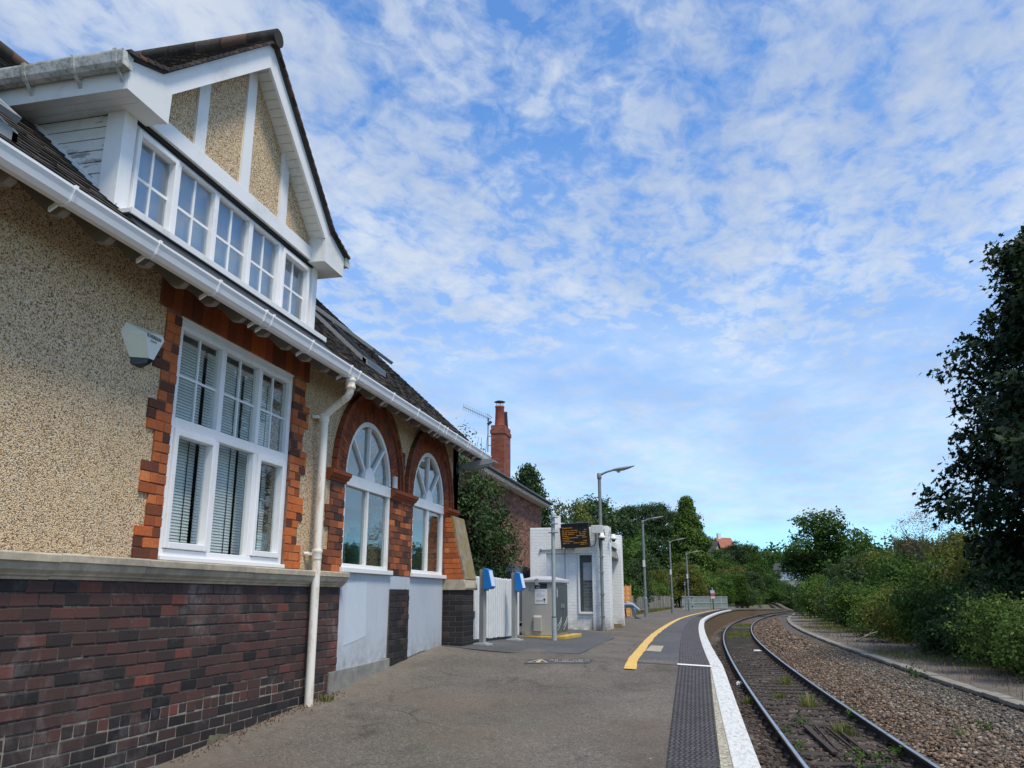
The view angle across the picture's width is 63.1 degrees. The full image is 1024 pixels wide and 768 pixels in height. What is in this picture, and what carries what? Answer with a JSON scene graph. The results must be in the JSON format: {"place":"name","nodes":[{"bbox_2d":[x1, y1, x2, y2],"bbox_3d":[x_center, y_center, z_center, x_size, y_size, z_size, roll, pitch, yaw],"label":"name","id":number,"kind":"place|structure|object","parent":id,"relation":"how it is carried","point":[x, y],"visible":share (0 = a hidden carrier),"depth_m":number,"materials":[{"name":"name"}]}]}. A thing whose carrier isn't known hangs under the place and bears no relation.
{"place":"outdoors","nodes":[
{"label":"outdoors","id":0,"kind":"place"},
{"bbox_2d":[0,0,1023,551],"label":"sky","id":1,"kind":"structure","parent":0,"point":[721,251],"materials":[{"name":"blue"}]},
{"bbox_2d":[206,598,1022,744],"bbox_3d":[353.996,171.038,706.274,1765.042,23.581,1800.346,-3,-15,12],"label":"ground","id":2,"kind":"structure","parent":0,"point":[211,739],"depth_m":40.78,"materials":[{"name":"green plant"}]},
{"bbox_2d":[0,28,491,767],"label":"station building","id":3,"kind":"structure","parent":2,"relation":"on","point":[224,470],"depth_m":7.06,"materials":[{"name":"paint"}]},
{"bbox_2d":[121,322,163,367],"bbox_3d":[-2.851,-0.286,6.446,0.089,0.310,0.435,-3,-15,12],"label":"alarm box","id":4,"kind":"object","parent":3,"relation":"attached to","point":[143,348],"visible":1,"depth_m":6.40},
{"bbox_2d":[127,125,310,323],"bbox_3d":[-2.669,-1.312,7.976,0.096,0.803,3.102,-3,-15,12],"label":"dormer window","id":5,"kind":"structure","parent":3,"relation":"in","point":[281,253],"depth_m":7.65,"materials":[{"name":"white plastic"}]},
{"bbox_2d":[157,316,293,567],"bbox_3d":[-2.664,0.649,7.753,0.285,2.018,2.026,-3,-15,12],"label":"window","id":6,"kind":"structure","parent":3,"relation":"in","point":[246,554],"depth_m":7.76,"materials":[{"name":"white plastic"}]},
{"bbox_2d":[345,527,360,564],"bbox_3d":[-2.047,2.176,10.854,0.260,0.600,0.257,-3,-15,12],"label":"window pane","id":7,"kind":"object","parent":3,"relation":"in","point":[352,547],"visible":0.51,"depth_m":10.76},
{"bbox_2d":[339,422,392,574],"bbox_3d":[-1.851,1.453,10.728,0.135,1.930,1.634,-3,-15,12],"label":"arched window","id":8,"kind":"structure","parent":3,"relation":"in","point":[365,482],"depth_m":10.83,"materials":[{"name":"white paint"}]},
{"bbox_2d":[410,453,446,578],"bbox_3d":[-1.309,2.040,13.023,0.135,1.930,1.634,-3,-15,12],"label":"arched window","id":9,"kind":"structure","parent":3,"relation":"in","point":[425,503],"depth_m":13.14,"materials":[{"name":"white paint"}]},
{"bbox_2d":[456,452,497,477],"bbox_3d":[-0.621,1.420,14.639,0.712,0.457,0.230,-3,-15,12],"label":"wall lamp","id":10,"kind":"object","parent":3,"relation":"attached to","point":[478,464],"visible":1,"depth_m":14.55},
{"bbox_2d":[473,576,518,638],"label":"picket gate","id":11,"kind":"structure","parent":3,"relation":"attached to","point":[498,610],"depth_m":15.35,"materials":[{"name":"wood"}]},
{"bbox_2d":[154,607,777,767],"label":"platform","id":12,"kind":"structure","parent":2,"relation":"on","point":[441,706],"depth_m":8.32,"materials":[{"name":"concrete"}]},
{"bbox_2d":[170,690,344,762],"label":"dead leaves","id":13,"kind":"object","parent":12,"relation":"on","point":[292,709],"visible":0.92,"depth_m":7.75,"materials":[{"name":"brown plant"}]},
{"bbox_2d":[443,626,614,653],"bbox_3d":[0.507,5.152,16.965,2.890,0.146,9.040,-3,-15,12],"label":"asphalt patch","id":14,"kind":"object","parent":12,"relation":"on","point":[587,640],"visible":0.5,"depth_m":14.84,"materials":[{"name":"asphalt"}]},
{"bbox_2d":[473,568,495,645],"bbox_3d":[-0.451,3.710,13.898,0.329,1.245,0.220,-7,-16,26],"label":"card reader","id":15,"kind":"object","parent":14,"relation":"on","point":[487,582],"visible":0.98,"depth_m":13.89,"materials":[{"name":"grey metal"}]},
{"bbox_2d":[506,572,525,640],"bbox_3d":[0.082,4.152,15.588,0.328,1.245,0.220,-7,-16,24],"label":"card reader","id":16,"kind":"object","parent":14,"relation":"on","point":[517,582],"visible":0.98,"depth_m":15.58,"materials":[{"name":"grey metal"}]},
{"bbox_2d":[548,513,560,639],"bbox_3d":[0.857,3.814,16.560,0.190,2.446,0.403,-3,-15,12],"label":"sign pole","id":17,"kind":"object","parent":14,"relation":"on","point":[555,522],"visible":0.99,"depth_m":16.44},
{"bbox_2d":[519,633,581,638],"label":"cabinet plinth","id":18,"kind":"structure","parent":12,"relation":"on","point":[568,636],"depth_m":17.01,"materials":[{"name":"yellow paint"}]},
{"bbox_2d":[522,576,568,635],"bbox_3d":[0.697,4.644,17.496,0.800,1.175,1.115,-5,-15,17],"label":"equipment cabinet","id":19,"kind":"object","parent":18,"relation":"on","point":[537,606],"visible":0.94,"depth_m":17.07,"materials":[{"name":"grey metal"}]},
{"bbox_2d":[524,659,592,663],"bbox_3d":[0.680,3.975,11.956,1.184,0.045,0.403,4,-15,-14],"label":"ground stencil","id":20,"kind":"object","parent":12,"relation":"in","point":[538,661],"visible":1,"depth_m":11.92},
{"bbox_2d":[530,526,624,630],"bbox_3d":[1.900,5.614,23.478,2.170,2.900,3.345,-3,-15,12],"label":"platform shelter","id":21,"kind":"object","parent":12,"relation":"on","point":[578,569],"visible":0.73,"depth_m":22.06,"materials":[{"name":"white brick"}]},
{"bbox_2d":[547,553,592,613],"bbox_3d":[1.523,5.577,21.916,1.205,2.198,0.130,-3,-15,12],"label":"window","id":22,"kind":"structure","parent":21,"relation":"in","point":[585,590],"depth_m":21.95,"materials":[{"name":"white paint"}]},
{"bbox_2d":[560,522,590,548],"bbox_3d":[1.661,4.004,22.009,0.818,0.696,0.408,-2,-14,8],"label":"departure board","id":23,"kind":"object","parent":21,"relation":"attached to","point":[574,535],"visible":1,"depth_m":21.88,"materials":[{"name":"grey metal"}]},
{"bbox_2d":[597,465,634,630],"bbox_3d":[2.771,4.246,21.742,1.020,4.236,0.200,-4,-15,15],"label":"lamp post","id":24,"kind":"object","parent":12,"relation":"on","point":[601,556],"visible":0.97,"depth_m":21.84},
{"bbox_2d":[631,595,670,609],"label":"plank fence","id":25,"kind":"object","parent":12,"relation":"on","point":[664,601],"visible":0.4,"depth_m":54.27,"materials":[{"name":"grey wood"}]},
{"bbox_2d":[641,516,662,616],"bbox_3d":[6.479,8.318,38.047,1.045,4.503,0.200,-4,-15,14],"label":"lamp post","id":26,"kind":"object","parent":12,"relation":"on","point":[644,577],"visible":0.97,"depth_m":38.09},
{"bbox_2d":[624,609,719,668],"bbox_3d":[9.184,11.632,41.616,1.229,0.132,64.028,-4,-15,14],"label":"yellow line","id":27,"kind":"object","parent":12,"relation":"on","point":[633,658],"visible":0.94,"depth_m":15.21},
{"bbox_2d":[637,609,723,664],"bbox_3d":[9.774,11.948,42.790,1.579,0.141,65.385,-4,-15,14],"label":"dark strip","id":28,"kind":"object","parent":12,"relation":"on","point":[668,638],"visible":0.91,"depth_m":17.14,"materials":[{"name":"concrete"}]},
{"bbox_2d":[667,616,717,767],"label":"tactile lozenges","id":29,"kind":"object","parent":12,"relation":"on","point":[691,630],"visible":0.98,"depth_m":9.34,"materials":[{"name":"concrete"}]},
{"bbox_2d":[666,665,718,767],"bbox_3d":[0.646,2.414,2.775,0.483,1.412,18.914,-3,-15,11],"label":"tactile paving","id":30,"kind":"structure","parent":12,"relation":"on","point":[700,738],"depth_m":8.09,"materials":[{"name":"concrete"}]},
{"bbox_2d":[682,596,727,608],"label":"barrier","id":31,"kind":"object","parent":12,"relation":"on","point":[692,600],"visible":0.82,"depth_m":69.81,"materials":[{"name":"silver metal"}]},
{"bbox_2d":[699,610,760,767],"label":"platform edge","id":32,"kind":"object","parent":12,"relation":"attached to","point":[741,750],"visible":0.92,"depth_m":8.81,"materials":[{"name":"paint"}]},
{"bbox_2d":[710,667,732,767],"bbox_3d":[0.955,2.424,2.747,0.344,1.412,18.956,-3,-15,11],"label":"worn edge","id":33,"kind":"object","parent":32,"relation":"on","point":[725,758],"visible":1,"depth_m":7.82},
{"bbox_2d":[458,423,529,578],"bbox_3d":[-1.096,3.224,18.038,2.885,5.040,2.818,-3,-15,12],"label":"tree","id":34,"kind":"object","parent":2,"relation":"on","point":[484,521],"visible":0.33,"depth_m":17.82,"materials":[{"name":"green plant"}]},
{"bbox_2d":[477,565,529,621],"bbox_3d":[-0.383,5.857,22.726,1.747,1.694,4.415,-3,-15,12],"label":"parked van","id":35,"kind":"object","parent":2,"relation":"on","point":[524,571],"visible":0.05,"depth_m":21.50,"materials":[{"name":"black metal"}]},
{"bbox_2d":[459,400,552,621],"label":"brick house","id":36,"kind":"structure","parent":2,"relation":"on","point":[526,504],"depth_m":31.20,"materials":[{"name":"brick"}]},
{"bbox_2d":[512,462,557,527],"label":"conifer","id":37,"kind":"object","parent":2,"relation":"on","point":[528,475],"visible":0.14,"depth_m":46.63,"materials":[{"name":"green plant"}]},
{"bbox_2d":[548,496,596,526],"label":"tree","id":38,"kind":"object","parent":2,"relation":"on","point":[577,510],"visible":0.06,"depth_m":49.14,"materials":[{"name":"green plant"}]},
{"bbox_2d":[572,493,619,515],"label":"tree","id":39,"kind":"object","parent":2,"relation":"on","point":[606,502],"visible":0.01,"depth_m":61.55,"materials":[{"name":"green plant"}]},
{"bbox_2d":[575,496,642,565],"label":"tree","id":40,"kind":"object","parent":2,"relation":"on","point":[614,521],"visible":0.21,"depth_m":54.96,"materials":[{"name":"green plant"}]},
{"bbox_2d":[622,542,643,602],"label":"tree","id":41,"kind":"object","parent":2,"relation":"on","point":[629,582],"visible":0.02,"depth_m":45.42,"materials":[{"name":"green plant"}]},
{"bbox_2d":[613,504,654,534],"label":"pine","id":42,"kind":"object","parent":2,"relation":"on","point":[633,511],"visible":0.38,"depth_m":108.84,"materials":[{"name":"green plant"}]},
{"bbox_2d":[622,537,649,567],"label":"tree","id":43,"kind":"object","parent":2,"relation":"on","point":[627,541],"visible":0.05,"depth_m":75.79,"materials":[{"name":"green plant"}]},
{"bbox_2d":[623,558,655,606],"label":"tree","id":44,"kind":"object","parent":2,"relation":"on","point":[636,572],"visible":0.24,"depth_m":50.01,"materials":[{"name":"green plant"}]},
{"bbox_2d":[632,500,671,545],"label":"pine","id":45,"kind":"object","parent":2,"relation":"on","point":[648,509],"visible":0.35,"depth_m":112.34,"materials":[{"name":"green plant"}]},
{"bbox_2d":[639,550,668,574],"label":"tree","id":46,"kind":"object","parent":2,"relation":"on","point":[654,564],"visible":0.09,"depth_m":79.14,"materials":[{"name":"green plant"}]},
{"bbox_2d":[636,531,676,573],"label":"tree","id":47,"kind":"object","parent":2,"relation":"on","point":[656,543],"visible":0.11,"depth_m":91.79,"materials":[{"name":"green plant"}]},
{"bbox_2d":[644,509,677,543],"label":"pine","id":48,"kind":"object","parent":2,"relation":"on","point":[663,530],"visible":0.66,"depth_m":108.23,"materials":[{"name":"green plant"}]},
{"bbox_2d":[647,568,680,599],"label":"tree","id":49,"kind":"object","parent":2,"relation":"on","point":[665,578],"visible":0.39,"depth_m":70.26,"materials":[{"name":"green plant"}]},
{"bbox_2d":[669,559,708,607],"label":"tree","id":50,"kind":"object","parent":2,"relation":"on","point":[695,578],"visible":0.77,"depth_m":75.40,"materials":[{"name":"green plant"}]},
{"bbox_2d":[660,495,732,601],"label":"conifer","id":51,"kind":"object","parent":2,"relation":"on","point":[686,520],"visible":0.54,"depth_m":91.37,"materials":[{"name":"green plant"}]},
{"bbox_2d":[690,570,726,607],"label":"bush","id":52,"kind":"object","parent":2,"relation":"on","point":[711,582],"visible":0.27,"depth_m":79.79,"materials":[{"name":"green plant"}]},
{"bbox_2d":[709,547,729,573],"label":"tree","id":53,"kind":"object","parent":2,"relation":"on","point":[718,553],"visible":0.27,"depth_m":159.57,"materials":[{"name":"green plant"}]},
{"bbox_2d":[707,572,737,607],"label":"bush","id":54,"kind":"object","parent":2,"relation":"on","point":[726,584],"visible":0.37,"depth_m":85.19,"materials":[{"name":"green plant"}]},
{"bbox_2d":[723,574,748,604],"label":"hedge","id":55,"kind":"object","parent":2,"relation":"on","point":[742,592],"visible":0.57,"depth_m":98.42,"materials":[{"name":"green plant"}]},
{"bbox_2d":[722,540,751,569],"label":"tree","id":56,"kind":"object","parent":2,"relation":"on","point":[738,553],"visible":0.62,"depth_m":169.98,"materials":[{"name":"green plant"}]},
{"bbox_2d":[704,610,784,638],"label":"platform wall","id":57,"kind":"structure","parent":2,"relation":"on","point":[713,624],"depth_m":67.48,"materials":[{"name":"brick"}]},
{"bbox_2d":[732,586,759,607],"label":"bush","id":58,"kind":"object","parent":2,"relation":"on","point":[751,599],"visible":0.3,"depth_m":102.14,"materials":[{"name":"green plant"}]},
{"bbox_2d":[737,571,768,602],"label":"tree","id":59,"kind":"object","parent":2,"relation":"on","point":[754,580],"visible":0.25,"depth_m":116.49,"materials":[{"name":"green plant"}]},
{"bbox_2d":[742,543,769,570],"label":"tree","id":60,"kind":"object","parent":2,"relation":"on","point":[752,555],"visible":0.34,"depth_m":178.34,"materials":[{"name":"green plant"}]},
{"bbox_2d":[751,570,787,604],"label":"tree","id":61,"kind":"object","parent":2,"relation":"on","point":[775,593],"visible":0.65,"depth_m":124.51,"materials":[{"name":"green plant"}]},
{"bbox_2d":[787,572,830,618],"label":"bush","id":62,"kind":"object","parent":2,"relation":"on","point":[814,579],"visible":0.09,"depth_m":69.08,"materials":[{"name":"green plant"}]},
{"bbox_2d":[792,576,856,620],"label":"bush","id":63,"kind":"object","parent":2,"relation":"on","point":[805,601],"visible":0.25,"depth_m":59.98,"materials":[{"name":"green plant"}]},
{"bbox_2d":[777,505,876,581],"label":"tree","id":64,"kind":"object","parent":2,"relation":"on","point":[797,562],"visible":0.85,"depth_m":89.21,"materials":[{"name":"green plant"}]},
{"bbox_2d":[809,579,870,626],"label":"bush","id":65,"kind":"object","parent":2,"relation":"on","point":[827,611],"visible":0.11,"depth_m":47.31,"materials":[{"name":"green plant"}]},
{"bbox_2d":[661,533,1019,572],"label":"woodland","id":66,"kind":"object","parent":2,"relation":"on","point":[771,556],"visible":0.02,"depth_m":193.14,"materials":[{"name":"green plant"}]},
{"bbox_2d":[813,547,882,588],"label":"bush","id":67,"kind":"object","parent":2,"relation":"on","point":[834,574],"visible":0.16,"depth_m":61.36,"materials":[{"name":"green plant"}]},
{"bbox_2d":[817,575,910,629],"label":"bush","id":68,"kind":"object","parent":2,"relation":"on","point":[838,602],"visible":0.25,"depth_m":41.22,"materials":[{"name":"green plant"}]},
{"bbox_2d":[708,611,1023,767],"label":"trackbed","id":69,"kind":"structure","parent":2,"relation":"on","point":[712,638],"depth_m":14.46,"materials":[{"name":"gravel"}]},
{"bbox_2d":[726,623,752,637],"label":"grass","id":70,"kind":"structure","parent":69,"relation":"on","point":[740,634],"depth_m":48.60,"materials":[{"name":"green plant"}]},
{"bbox_2d":[723,610,809,767],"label":"rail","id":71,"kind":"object","parent":69,"relation":"on","point":[791,751],"visible":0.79,"depth_m":13.84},
{"bbox_2d":[753,618,820,652],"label":"ballast","id":72,"kind":"structure","parent":69,"relation":"on","point":[772,637],"depth_m":39.46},
{"bbox_2d":[742,702,836,710],"bbox_3d":[5.509,6.298,16.126,2.500,0.210,0.250,-3,-15,11],"label":"sleeper","id":73,"kind":"object","parent":69,"relation":"on","point":[827,708],"visible":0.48,"depth_m":16.11,"materials":[{"name":"brown wood"}]},
{"bbox_2d":[740,707,841,715],"bbox_3d":[5.367,6.129,15.441,2.500,0.210,0.250,-3,-15,11],"label":"sleeper","id":74,"kind":"object","parent":69,"relation":"on","point":[783,712],"visible":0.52,"depth_m":15.48,"materials":[{"name":"brown wood"}]},
{"bbox_2d":[746,712,849,720],"bbox_3d":[5.226,5.952,14.758,2.500,0.210,0.250,-3,-15,12],"label":"sleeper","id":75,"kind":"object","parent":69,"relation":"on","point":[785,717],"visible":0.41,"depth_m":14.75,"materials":[{"name":"brown wood"}]},
{"bbox_2d":[743,717,859,726],"bbox_3d":[5.085,5.769,14.076,2.500,0.210,0.250,-3,-15,11],"label":"sleeper","id":76,"kind":"object","parent":69,"relation":"on","point":[757,722],"visible":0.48,"depth_m":14.06,"materials":[{"name":"brown wood"}]},
{"bbox_2d":[711,644,903,767],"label":"ballast","id":77,"kind":"structure","parent":69,"relation":"on","point":[760,732],"depth_m":14.54,"materials":[{"name":"gravel"}]},
{"bbox_2d":[802,725,837,753],"bbox_3d":[4.552,5.257,12.367,0.085,0.040,2.434,-2,-15,10],"label":"metal strip","id":78,"kind":"object","parent":77,"relation":"on","point":[821,741],"visible":1,"depth_m":12.15,"materials":[{"name":"grey metal"}]},
{"bbox_2d":[749,724,867,733],"bbox_3d":[4.946,5.601,13.391,2.500,0.210,0.250,-3,-15,11],"label":"sleeper","id":79,"kind":"object","parent":69,"relation":"on","point":[861,731],"visible":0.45,"depth_m":13.37,"materials":[{"name":"brown wood"}]},
{"bbox_2d":[794,690,826,707],"bbox_3d":[5.817,6.165,16.274,0.677,0.311,0.610,7,-16,-27],"label":"weed","id":80,"kind":"object","parent":69,"relation":"on","point":[809,702],"visible":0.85,"depth_m":16.25,"materials":[{"name":"green plant"}]},
{"bbox_2d":[756,730,877,740],"bbox_3d":[4.806,5.427,12.707,2.500,0.210,0.250,-3,-15,11],"label":"sleeper","id":81,"kind":"object","parent":69,"relation":"on","point":[866,738],"visible":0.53,"depth_m":12.71,"materials":[{"name":"brown wood"}]},
{"bbox_2d":[764,738,888,749],"bbox_3d":[4.668,5.254,12.022,2.500,0.210,0.250,-3,-15,10],"label":"sleeper","id":82,"kind":"object","parent":69,"relation":"on","point":[809,745],"visible":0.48,"depth_m":12.03,"materials":[{"name":"brown wood"}]},
{"bbox_2d":[759,746,902,758],"bbox_3d":[4.530,5.073,11.339,2.500,0.210,0.250,-3,-15,10],"label":"sleeper","id":83,"kind":"object","parent":69,"relation":"on","point":[818,754],"visible":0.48,"depth_m":11.31,"materials":[{"name":"brown wood"}]},
{"bbox_2d":[758,755,917,767],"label":"sleeper","id":84,"kind":"object","parent":69,"relation":"on","point":[911,764],"visible":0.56,"depth_m":10.64,"materials":[{"name":"brown wood"}]},
{"bbox_2d":[826,718,860,736],"bbox_3d":[5.174,5.354,12.975,0.523,0.249,0.510,12,-19,-39],"label":"weed","id":85,"kind":"object","parent":69,"relation":"on","point":[843,727],"visible":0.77,"depth_m":12.93,"materials":[{"name":"green plant"}]},
{"bbox_2d":[751,611,940,767],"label":"rail","id":86,"kind":"object","parent":69,"relation":"on","point":[920,760],"visible":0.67,"depth_m":13.78,"materials":[{"name":"metal"}]},
{"bbox_2d":[841,746,870,767],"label":"weed","id":87,"kind":"object","parent":69,"relation":"on","point":[858,755],"visible":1,"depth_m":10.46,"materials":[{"name":"green plant"}]},
{"bbox_2d":[773,644,1023,767],"bbox_3d":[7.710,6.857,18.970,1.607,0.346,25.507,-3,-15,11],"label":"ballast","id":88,"kind":"structure","parent":69,"relation":"on","point":[942,756],"depth_m":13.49,"materials":[{"name":"gravel"}]},
{"bbox_2d":[773,614,1023,752],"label":"soil strip","id":89,"kind":"object","parent":69,"relation":"on","point":[786,624],"visible":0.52,"depth_m":17.91,"materials":[{"name":"gravel"},{"name":"crushed stone"}]},
{"bbox_2d":[789,634,1023,741],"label":"ballast","id":90,"kind":"structure","parent":69,"relation":"on","point":[904,674],"depth_m":17.73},
{"bbox_2d":[839,585,898,637],"bbox_3d":[16.301,10.152,36.546,3.776,2.635,3.423,1,-14,-3],"label":"bush","id":91,"kind":"object","parent":2,"relation":"on","point":[869,594],"visible":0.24,"depth_m":36.62,"materials":[{"name":"green plant"}]},
{"bbox_2d":[854,546,906,577],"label":"tree","id":92,"kind":"object","parent":2,"relation":"on","point":[866,554],"visible":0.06,"depth_m":56.28,"materials":[{"name":"green plant"}]},
{"bbox_2d":[847,585,945,642],"bbox_3d":[15.545,9.128,32.504,4.321,2.650,4.108,11,-18,-37],"label":"bush","id":93,"kind":"object","parent":2,"relation":"on","point":[881,621],"visible":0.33,"depth_m":32.19,"materials":[{"name":"green plant"}]},
{"bbox_2d":[851,543,943,593],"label":"bush","id":94,"kind":"object","parent":2,"relation":"on","point":[889,569],"visible":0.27,"depth_m":43.81,"materials":[{"name":"green plant"}]},
{"bbox_2d":[787,613,1023,711],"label":"old platform edge","id":95,"kind":"object","parent":2,"relation":"on","point":[1006,700],"visible":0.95,"depth_m":18.40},
{"bbox_2d":[791,615,1023,700],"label":"earth strip","id":96,"kind":"object","parent":2,"relation":"on","point":[983,682],"visible":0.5,"depth_m":20.40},
{"bbox_2d":[795,617,1018,673],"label":"grass","id":97,"kind":"structure","parent":96,"relation":"on","point":[929,657],"depth_m":25.41,"materials":[{"name":"green plant"}]},
{"bbox_2d":[797,621,1023,698],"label":"dry grass","id":98,"kind":"structure","parent":96,"relation":"on","point":[855,642],"depth_m":25.20,"materials":[{"name":"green plant"}]},
{"bbox_2d":[862,576,968,647],"bbox_3d":[14.611,7.937,28.224,3.581,2.867,4.316,3,-15,-13],"label":"bush","id":99,"kind":"object","parent":2,"relation":"on","point":[906,608],"visible":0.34,"depth_m":28.51,"materials":[{"name":"green plant"}]},
{"bbox_2d":[884,510,952,563],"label":"tree","id":100,"kind":"object","parent":2,"relation":"on","point":[913,551],"visible":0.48,"depth_m":47.19,"materials":[{"name":"green plant"}]},
{"bbox_2d":[877,550,969,601],"bbox_3d":[19.417,9.121,36.424,4.865,4.011,5.136,3,-15,-10],"label":"bush","id":101,"kind":"object","parent":2,"relation":"on","point":[927,571],"visible":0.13,"depth_m":37.18,"materials":[{"name":"green plant"}]},
{"bbox_2d":[893,588,985,656],"bbox_3d":[13.559,7.343,25.095,3.532,2.359,3.326,1,-14,-3],"label":"bush","id":102,"kind":"object","parent":2,"relation":"on","point":[931,643],"visible":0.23,"depth_m":24.92,"materials":[{"name":"green plant"}]},
{"bbox_2d":[918,526,981,573],"bbox_3d":[21.206,8.755,38.934,4.498,4.525,3.928,5,-15,-19],"label":"tree","id":103,"kind":"object","parent":2,"relation":"on","point":[957,534],"visible":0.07,"depth_m":39.18,"materials":[{"name":"green plant"}]},
{"bbox_2d":[913,527,990,594],"bbox_3d":[18.312,7.609,31.325,5.215,4.426,5.484,1,-14,-3],"label":"bush","id":104,"kind":"object","parent":2,"relation":"on","point":[957,566],"visible":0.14,"depth_m":31.53,"materials":[{"name":"green plant"}]},
{"bbox_2d":[912,225,1023,600],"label":"maple tree","id":105,"kind":"object","parent":2,"relation":"on","point":[1000,434],"visible":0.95,"depth_m":24.28,"materials":[{"name":"green plant"}]},
{"bbox_2d":[927,571,1023,665],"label":"bush","id":106,"kind":"object","parent":2,"relation":"on","point":[985,590],"visible":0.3,"depth_m":21.91,"materials":[{"name":"green plant"}]},
{"bbox_2d":[935,588,1023,675],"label":"bush","id":107,"kind":"object","parent":2,"relation":"on","point":[973,638],"visible":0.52,"depth_m":19.11,"materials":[{"name":"green plant"}]},
{"bbox_2d":[970,598,1023,684],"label":"bush","id":108,"kind":"object","parent":2,"relation":"on","point":[1008,634],"visible":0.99,"depth_m":17.14,"materials":[{"name":"green plant"}]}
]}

